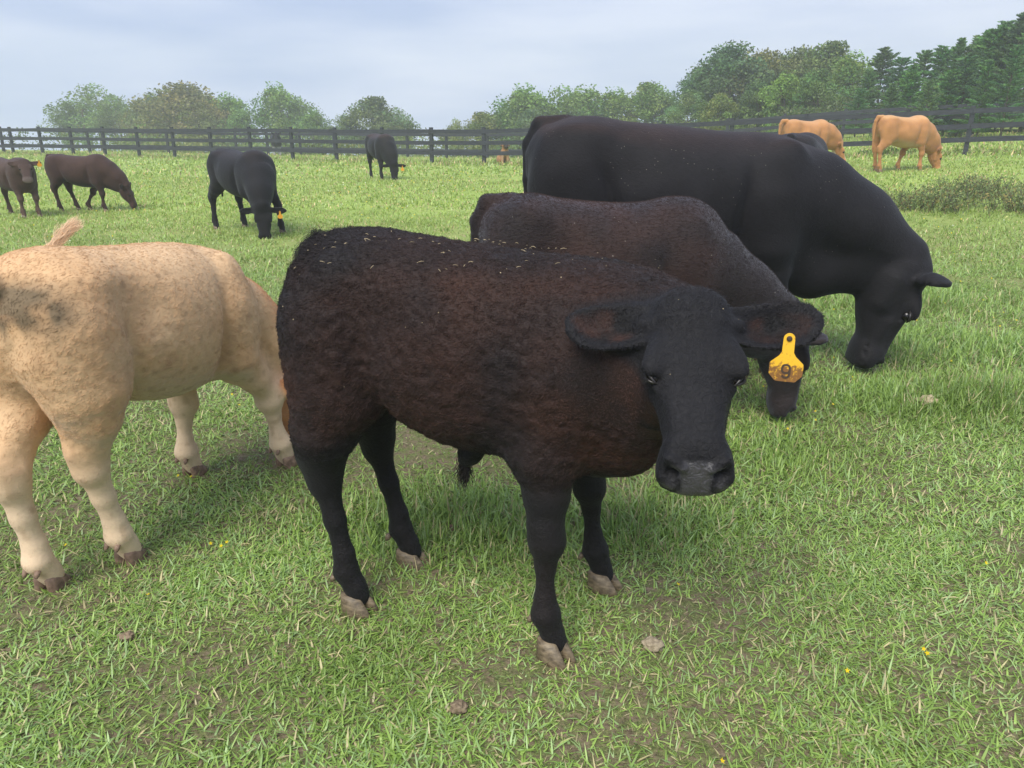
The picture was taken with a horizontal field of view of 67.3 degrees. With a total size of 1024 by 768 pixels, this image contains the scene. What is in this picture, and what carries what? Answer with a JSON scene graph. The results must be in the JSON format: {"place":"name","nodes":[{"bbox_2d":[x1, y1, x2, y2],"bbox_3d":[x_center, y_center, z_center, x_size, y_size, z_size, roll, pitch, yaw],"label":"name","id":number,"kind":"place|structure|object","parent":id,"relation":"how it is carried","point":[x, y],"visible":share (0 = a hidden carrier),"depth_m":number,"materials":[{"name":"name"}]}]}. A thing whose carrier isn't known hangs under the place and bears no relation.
{"place":"outdoors","nodes":[
{"label":"outdoors","id":0,"kind":"place"},
{"bbox_2d":[0,124,1023,767],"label":"ground","id":1,"kind":"structure","parent":0,"point":[426,446],"depth_m":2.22,"materials":[{"name":"green plant"}]},
{"bbox_2d":[0,157,42,218],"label":"calf","id":2,"kind":"object","parent":1,"relation":"on","point":[18,176],"visible":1,"depth_m":11.65},
{"bbox_2d":[36,99,93,150],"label":"broadleaf tree","id":3,"kind":"object","parent":1,"relation":"on","point":[55,122],"visible":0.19,"depth_m":72.65,"materials":[{"name":"green plant"}]},
{"bbox_2d":[43,83,133,150],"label":"broadleaf tree","id":4,"kind":"object","parent":1,"relation":"on","point":[72,121],"visible":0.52,"depth_m":70.94,"materials":[{"name":"green plant"}]},
{"bbox_2d":[44,154,136,211],"bbox_3d":[-6.981,-3.334,12.748,1.417,0.928,0.456,1,19,2],"label":"calf","id":5,"kind":"object","parent":1,"relation":"on","point":[99,173],"visible":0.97,"depth_m":12.56},
{"bbox_2d":[83,94,140,149],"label":"broadleaf tree","id":6,"kind":"object","parent":1,"relation":"on","point":[105,120],"visible":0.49,"depth_m":68.93,"materials":[{"name":"green plant"}]},
{"bbox_2d":[116,630,134,642],"bbox_3d":[-1.069,0.699,2.126,0.050,0.030,0.038,0,19,0],"label":"dirt clod","id":7,"kind":"object","parent":1,"relation":"on","point":[129,635],"visible":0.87,"depth_m":2.12,"materials":[{"name":"beige soil"}]},
{"bbox_2d":[111,99,160,144],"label":"broadleaf tree","id":8,"kind":"object","parent":1,"relation":"on","point":[131,114],"visible":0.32,"depth_m":67.15,"materials":[{"name":"green plant"}]},
{"bbox_2d":[0,213,296,592],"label":"calf","id":9,"kind":"object","parent":1,"relation":"on","point":[94,340],"visible":0.87,"depth_m":2.27},
{"bbox_2d":[127,93,187,150],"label":"broadleaf tree","id":10,"kind":"object","parent":1,"relation":"on","point":[148,100],"visible":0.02,"depth_m":68.80,"materials":[{"name":"green plant"}]},
{"bbox_2d":[127,80,231,152],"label":"broadleaf tree","id":11,"kind":"object","parent":1,"relation":"on","point":[173,104],"visible":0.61,"depth_m":64.17,"materials":[{"name":"green plant"}]},
{"bbox_2d":[177,99,236,151],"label":"broadleaf tree","id":12,"kind":"object","parent":1,"relation":"on","point":[212,114],"visible":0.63,"depth_m":63.41,"materials":[{"name":"green plant"}]},
{"bbox_2d":[206,91,257,143],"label":"broadleaf tree","id":13,"kind":"object","parent":1,"relation":"on","point":[231,104],"visible":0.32,"depth_m":65.38,"materials":[{"name":"green plant"}]},
{"bbox_2d":[214,107,262,151],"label":"broadleaf tree","id":14,"kind":"object","parent":1,"relation":"on","point":[241,119],"visible":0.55,"depth_m":63.78,"materials":[{"name":"green plant"}]},
{"bbox_2d":[206,148,286,238],"bbox_3d":[-3.463,-2.498,10.009,1.570,1.069,0.692,17,25,40],"label":"calf","id":15,"kind":"object","parent":1,"relation":"on","point":[249,176],"visible":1,"depth_m":9.65},
{"bbox_2d":[270,132,281,155],"bbox_3d":[-12.274,-12.479,40.038,0.562,1.203,1.553,-7,20,-19],"label":"cow","id":16,"kind":"object","parent":1,"relation":"on","point":[275,135],"visible":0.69,"depth_m":39.60},
{"bbox_2d":[249,81,314,152],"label":"broadleaf tree","id":17,"kind":"object","parent":1,"relation":"on","point":[276,98],"visible":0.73,"depth_m":65.14,"materials":[{"name":"green plant"}]},
{"bbox_2d":[266,93,325,145],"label":"broadleaf tree","id":18,"kind":"object","parent":1,"relation":"on","point":[288,115],"visible":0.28,"depth_m":65.91,"materials":[{"name":"green plant"}]},
{"bbox_2d":[292,108,332,155],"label":"broadleaf tree","id":19,"kind":"object","parent":1,"relation":"on","point":[313,120],"visible":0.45,"depth_m":63.94,"materials":[{"name":"green plant"}]},
{"bbox_2d":[318,114,370,154],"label":"broadleaf tree","id":20,"kind":"object","parent":1,"relation":"on","point":[343,126],"visible":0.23,"depth_m":62.28,"materials":[{"name":"green plant"}]},
{"bbox_2d":[337,95,415,154],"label":"broadleaf tree","id":21,"kind":"object","parent":1,"relation":"on","point":[373,112],"visible":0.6,"depth_m":61.43,"materials":[{"name":"green plant"}]},
{"bbox_2d":[364,133,405,179],"bbox_3d":[-3.359,-5.922,20.049,0.689,1.158,1.582,-10,21,-26],"label":"calf","id":22,"kind":"object","parent":1,"relation":"on","point":[381,148],"visible":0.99,"depth_m":19.57},
{"bbox_2d":[371,107,421,148],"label":"broadleaf tree","id":23,"kind":"object","parent":1,"relation":"on","point":[401,112],"visible":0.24,"depth_m":61.90,"materials":[{"name":"green plant"}]},
{"bbox_2d":[438,117,471,156],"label":"broadleaf tree","id":24,"kind":"object","parent":1,"relation":"on","point":[457,125],"visible":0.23,"depth_m":56.68,"materials":[{"name":"green plant"}]},
{"bbox_2d":[449,699,469,714],"bbox_3d":[-0.128,0.785,1.869,0.050,0.029,0.041,0,19,0],"label":"dirt clod","id":25,"kind":"object","parent":1,"relation":"on","point":[457,707],"visible":1,"depth_m":1.86,"materials":[{"name":"brown soil"}]},
{"bbox_2d":[455,111,508,149],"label":"broadleaf tree","id":26,"kind":"object","parent":1,"relation":"on","point":[480,119],"visible":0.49,"depth_m":56.12,"materials":[{"name":"green plant"}]},
{"bbox_2d":[496,145,510,163],"bbox_3d":[-0.279,-8.336,27.795,0.545,0.735,0.868,-6,19,-17],"label":"cow","id":27,"kind":"object","parent":1,"relation":"on","point":[502,158],"visible":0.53,"depth_m":27.64},
{"bbox_2d":[488,102,518,157],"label":"broadleaf tree","id":28,"kind":"object","parent":1,"relation":"on","point":[492,137],"visible":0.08,"depth_m":57.99,"materials":[{"name":"green plant"}]},
{"bbox_2d":[0,94,1017,157],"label":"brush","id":29,"kind":"object","parent":1,"relation":"on","point":[66,142],"visible":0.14,"depth_m":47.25,"materials":[{"name":"green plant"}]},
{"bbox_2d":[0,106,1023,162],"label":"board fence","id":30,"kind":"object","parent":1,"relation":"on","point":[972,111],"visible":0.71,"depth_m":27.89,"materials":[{"name":"black paint"}]},
{"bbox_2d":[0,101,1023,157],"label":"board fence","id":31,"kind":"object","parent":1,"relation":"on","point":[843,123],"visible":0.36,"depth_m":37.73,"materials":[{"name":"black paint"}]},
{"bbox_2d":[19,141,1018,763],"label":"weeds","id":32,"kind":"object","parent":1,"relation":"on","point":[521,173],"visible":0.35,"depth_m":4.25,"materials":[{"name":"yellow plant"}]},
{"bbox_2d":[508,106,542,155],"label":"broadleaf tree","id":33,"kind":"object","parent":1,"relation":"on","point":[529,113],"visible":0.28,"depth_m":52.72,"materials":[{"name":"green plant"}]},
{"bbox_2d":[487,82,570,148],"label":"broadleaf tree","id":34,"kind":"object","parent":1,"relation":"on","point":[517,102],"visible":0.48,"depth_m":55.76,"materials":[{"name":"green plant"}]},
{"bbox_2d":[275,225,824,669],"bbox_3d":[0.034,0.163,2.048,1.393,1.105,0.625,10,21,27],"label":"calf","id":35,"kind":"object","parent":1,"relation":"on","point":[584,377],"visible":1,"depth_m":1.84},
{"bbox_2d":[282,222,723,319],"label":"straw bits","id":36,"kind":"object","parent":35,"relation":"on","point":[448,250],"visible":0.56,"depth_m":1.92,"materials":[{"name":"beige"}]},
{"bbox_2d":[510,83,595,124],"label":"broadleaf tree","id":37,"kind":"object","parent":1,"relation":"on","point":[574,106],"visible":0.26,"depth_m":55.79,"materials":[{"name":"green plant"}]},
{"bbox_2d":[548,84,613,117],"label":"broadleaf tree","id":38,"kind":"object","parent":1,"relation":"on","point":[590,94],"visible":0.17,"depth_m":57.20,"materials":[{"name":"green plant"}]},
{"bbox_2d":[589,86,642,121],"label":"broadleaf tree","id":39,"kind":"object","parent":1,"relation":"on","point":[610,98],"visible":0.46,"depth_m":55.84,"materials":[{"name":"green plant"}]},
{"bbox_2d":[610,80,682,123],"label":"broadleaf tree","id":40,"kind":"object","parent":1,"relation":"on","point":[647,93],"visible":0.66,"depth_m":53.60,"materials":[{"name":"green plant"}]},
{"bbox_2d":[469,191,828,417],"bbox_3d":[0.636,-0.310,3.480,1.638,1.089,0.594,-1,19,-2],"label":"calf","id":41,"kind":"object","parent":1,"relation":"on","point":[693,241],"visible":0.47,"depth_m":3.17},
{"bbox_2d":[641,636,664,652],"bbox_3d":[0.382,0.709,2.090,0.058,0.037,0.054,16,24,40],"label":"dirt clod","id":42,"kind":"object","parent":1,"relation":"on","point":[650,642],"visible":0.98,"depth_m":2.08,"materials":[{"name":"beige soil"}]},
{"bbox_2d":[646,91,691,122],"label":"broadleaf tree","id":43,"kind":"object","parent":1,"relation":"on","point":[660,113],"visible":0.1,"depth_m":55.92,"materials":[{"name":"green plant"}]},
{"bbox_2d":[662,92,708,128],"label":"broadleaf tree","id":44,"kind":"object","parent":1,"relation":"on","point":[688,105],"visible":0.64,"depth_m":43.90,"materials":[{"name":"green plant"}]},
{"bbox_2d":[670,66,726,127],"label":"broadleaf tree","id":45,"kind":"object","parent":1,"relation":"on","point":[686,86],"visible":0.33,"depth_m":48.19,"materials":[{"name":"green plant"}]},
{"bbox_2d":[696,91,741,130],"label":"broadleaf tree","id":46,"kind":"object","parent":1,"relation":"on","point":[717,101],"visible":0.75,"depth_m":41.13,"materials":[{"name":"green plant"}]},
{"bbox_2d":[680,39,778,128],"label":"broadleaf tree","id":47,"kind":"object","parent":1,"relation":"on","point":[723,65],"visible":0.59,"depth_m":45.36,"materials":[{"name":"green plant"}]},
{"bbox_2d":[522,114,951,378],"bbox_3d":[1.194,-0.762,4.317,2.286,1.419,0.789,1,19,3],"label":"cow","id":48,"kind":"object","parent":1,"relation":"on","point":[802,220],"visible":0.7,"depth_m":3.96},
{"bbox_2d":[730,78,777,131],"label":"broadleaf tree","id":49,"kind":"object","parent":1,"relation":"on","point":[751,102],"visible":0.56,"depth_m":40.99,"materials":[{"name":"green plant"}]},
{"bbox_2d":[721,47,804,130],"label":"broadleaf tree","id":50,"kind":"object","parent":1,"relation":"on","point":[769,58],"visible":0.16,"depth_m":45.59,"materials":[{"name":"green plant"}]},
{"bbox_2d":[755,70,807,131],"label":"broadleaf tree","id":51,"kind":"object","parent":1,"relation":"on","point":[785,87],"visible":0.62,"depth_m":38.91,"materials":[{"name":"green plant"}]},
{"bbox_2d":[783,132,827,150],"bbox_3d":[3.335,-2.296,8.998,0.607,1.237,1.884,10,21,26],"label":"cow","id":52,"kind":"object","parent":1,"relation":"on","point":[813,139],"visible":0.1,"depth_m":8.16},
{"bbox_2d":[771,44,840,109],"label":"broadleaf tree","id":53,"kind":"object","parent":1,"relation":"on","point":[798,54],"visible":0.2,"depth_m":45.46,"materials":[{"name":"green plant"}]},
{"bbox_2d":[778,119,845,160],"bbox_3d":[7.322,-5.833,18.763,1.883,1.198,0.646,-4,19,-11],"label":"cow","id":54,"kind":"object","parent":1,"relation":"on","point":[829,134],"visible":0.49,"depth_m":18.45},
{"bbox_2d":[783,68,851,121],"bbox_3d":[15.199,-14.121,38.513,3.004,3.261,3.024,-11,22,-30],"label":"broadleaf tree","id":55,"kind":"object","parent":1,"relation":"on","point":[819,80],"visible":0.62,"depth_m":37.99,"materials":[{"name":"green plant"}]},
{"bbox_2d":[785,39,872,111],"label":"broadleaf tree","id":56,"kind":"object","parent":1,"relation":"on","point":[834,49],"visible":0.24,"depth_m":44.70,"materials":[{"name":"green plant"}]},
{"bbox_2d":[819,49,877,110],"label":"broadleaf tree","id":57,"kind":"object","parent":1,"relation":"on","point":[844,71],"visible":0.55,"depth_m":41.48,"materials":[{"name":"green plant"}]},
{"bbox_2d":[840,88,872,136],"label":"pine tree","id":58,"kind":"object","parent":1,"relation":"on","point":[861,99],"visible":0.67,"depth_m":32.80,"materials":[{"name":"green plant"}]},
{"bbox_2d":[843,69,881,133],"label":"pine tree","id":59,"kind":"object","parent":1,"relation":"on","point":[868,82],"visible":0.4,"depth_m":35.34,"materials":[{"name":"green plant"}]},
{"bbox_2d":[842,46,900,110],"bbox_3d":[17.841,-14.182,37.152,3.399,4.016,3.915,2,19,5],"label":"tree","id":60,"kind":"object","parent":1,"relation":"on","point":[880,64],"visible":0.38,"depth_m":36.87,"materials":[{"name":"green plant"}]},
{"bbox_2d":[867,83,903,136],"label":"pine tree","id":61,"kind":"object","parent":1,"relation":"on","point":[890,98],"visible":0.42,"depth_m":29.91,"materials":[{"name":"green plant"}]},
{"bbox_2d":[759,81,1023,137],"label":"undergrowth","id":62,"kind":"object","parent":1,"relation":"on","point":[818,109],"visible":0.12,"depth_m":35.08,"materials":[{"name":"green plant"}]},
{"bbox_2d":[869,56,915,111],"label":"pine tree","id":63,"kind":"object","parent":1,"relation":"on","point":[896,74],"visible":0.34,"depth_m":35.17,"materials":[{"name":"green plant"}]},
{"bbox_2d":[872,115,941,172],"bbox_3d":[8.739,-5.311,16.990,1.861,1.198,0.658,-5,19,-13],"label":"cow","id":64,"kind":"object","parent":1,"relation":"on","point":[919,132],"visible":0.98,"depth_m":16.71},
{"bbox_2d":[882,64,935,111],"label":"pine tree","id":65,"kind":"object","parent":1,"relation":"on","point":[912,79],"visible":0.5,"depth_m":30.66,"materials":[{"name":"green plant"}]},
{"bbox_2d":[857,143,970,154],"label":"fence weeds","id":66,"kind":"object","parent":1,"relation":"on","point":[885,151],"visible":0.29,"depth_m":22.25,"materials":[{"name":"green plant"}]},
{"bbox_2d":[890,49,941,122],"bbox_3d":[18.841,-13.475,35.475,2.703,3.684,3.354,11,21,29],"label":"pine tree","id":67,"kind":"object","parent":1,"relation":"on","point":[925,56],"visible":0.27,"depth_m":35.00,"materials":[{"name":"green plant"}]},
{"bbox_2d":[904,79,943,134],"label":"pine tree","id":68,"kind":"object","parent":1,"relation":"on","point":[927,87],"visible":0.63,"depth_m":28.05,"materials":[{"name":"green plant"}]},
{"bbox_2d":[915,394,937,407],"bbox_3d":[2.106,0.091,3.888,0.125,0.076,0.094,0,19,0],"label":"dirt clod","id":69,"kind":"object","parent":1,"relation":"on","point":[928,397],"visible":0.49,"depth_m":3.86,"materials":[{"name":"beige soil"}]},
{"bbox_2d":[906,45,956,124],"bbox_3d":[18.978,-13.201,34.515,3.036,3.781,2.556,14,23,35],"label":"pine tree","id":70,"kind":"object","parent":1,"relation":"on","point":[941,54],"visible":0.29,"depth_m":34.13,"materials":[{"name":"green plant"}]},
{"bbox_2d":[877,180,1018,215],"bbox_3d":[6.091,-2.695,11.126,2.384,0.467,1.789,0,19,0],"label":"weed clump","id":71,"kind":"object","parent":1,"relation":"on","point":[935,199],"visible":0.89,"depth_m":10.98,"materials":[{"name":"green plant"}]},
{"bbox_2d":[930,69,976,137],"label":"pine tree","id":72,"kind":"object","parent":1,"relation":"on","point":[947,81],"visible":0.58,"depth_m":28.84,"materials":[{"name":"green plant"}]},
{"bbox_2d":[934,37,975,101],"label":"pine tree","id":73,"kind":"object","parent":1,"relation":"on","point":[960,48],"visible":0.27,"depth_m":33.10,"materials":[{"name":"green plant"}]},
{"bbox_2d":[911,26,1011,120],"bbox_3d":[19.391,-12.418,31.654,4.552,4.165,3.669,-6,20,-18],"label":"pine tree","id":74,"kind":"object","parent":1,"relation":"on","point":[990,33],"visible":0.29,"depth_m":31.13,"materials":[{"name":"green plant"}]},
{"bbox_2d":[936,35,990,99],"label":"pine tree","id":75,"kind":"object","parent":1,"relation":"on","point":[974,51],"visible":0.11,"depth_m":33.04,"materials":[{"name":"green plant"}]},
{"bbox_2d":[932,55,995,136],"bbox_3d":[17.101,-10.851,29.221,2.582,2.997,3.151,9,21,25],"label":"pine tree","id":76,"kind":"object","parent":1,"relation":"on","point":[972,74],"visible":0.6,"depth_m":28.68,"materials":[{"name":"green plant"}]},
{"bbox_2d":[922,169,1023,199],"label":"weed clump","id":77,"kind":"object","parent":1,"relation":"on","point":[987,188],"visible":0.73,"depth_m":11.96,"materials":[{"name":"green plant"}]},
{"bbox_2d":[937,20,1017,130],"bbox_3d":[19.791,-12.618,31.754,3.483,4.448,4.138,3,19,9],"label":"pine tree","id":78,"kind":"object","parent":1,"relation":"on","point":[1003,24],"visible":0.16,"depth_m":30.93,"materials":[{"name":"green plant"}]},
{"bbox_2d":[952,59,1011,136],"bbox_3d":[16.809,-10.037,27.223,1.862,2.781,1.617,0,19,1],"label":"pine tree","id":79,"kind":"object","parent":1,"relation":"on","point":[985,83],"visible":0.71,"depth_m":27.08,"materials":[{"name":"green plant"}]},
{"bbox_2d":[963,178,1023,214],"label":"weed clump","id":80,"kind":"object","parent":1,"relation":"on","point":[1014,200],"visible":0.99,"depth_m":10.69,"materials":[{"name":"green plant"}]},
{"bbox_2d":[977,12,1023,129],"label":"pine tree","id":81,"kind":"object","parent":1,"relation":"on","point":[1015,29],"visible":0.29,"depth_m":30.29,"materials":[{"name":"green plant"}]},
{"bbox_2d":[981,44,1023,135],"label":"pine tree","id":82,"kind":"object","parent":1,"relation":"on","point":[1015,69],"visible":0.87,"depth_m":26.03,"materials":[{"name":"green plant"}]},
{"bbox_2d":[992,33,1023,131],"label":"pine tree","id":83,"kind":"object","parent":1,"relation":"on","point":[1021,39],"visible":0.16,"depth_m":29.91,"materials":[{"name":"green plant"}]},
{"bbox_2d":[0,129,1023,166],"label":"rough grass","id":84,"kind":"structure","parent":0,"point":[444,162],"depth_m":29.48,"materials":[{"name":"green plant"}]},
{"bbox_2d":[0,0,1023,157],"label":"sky","id":85,"kind":"structure","parent":0,"point":[438,61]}
]}

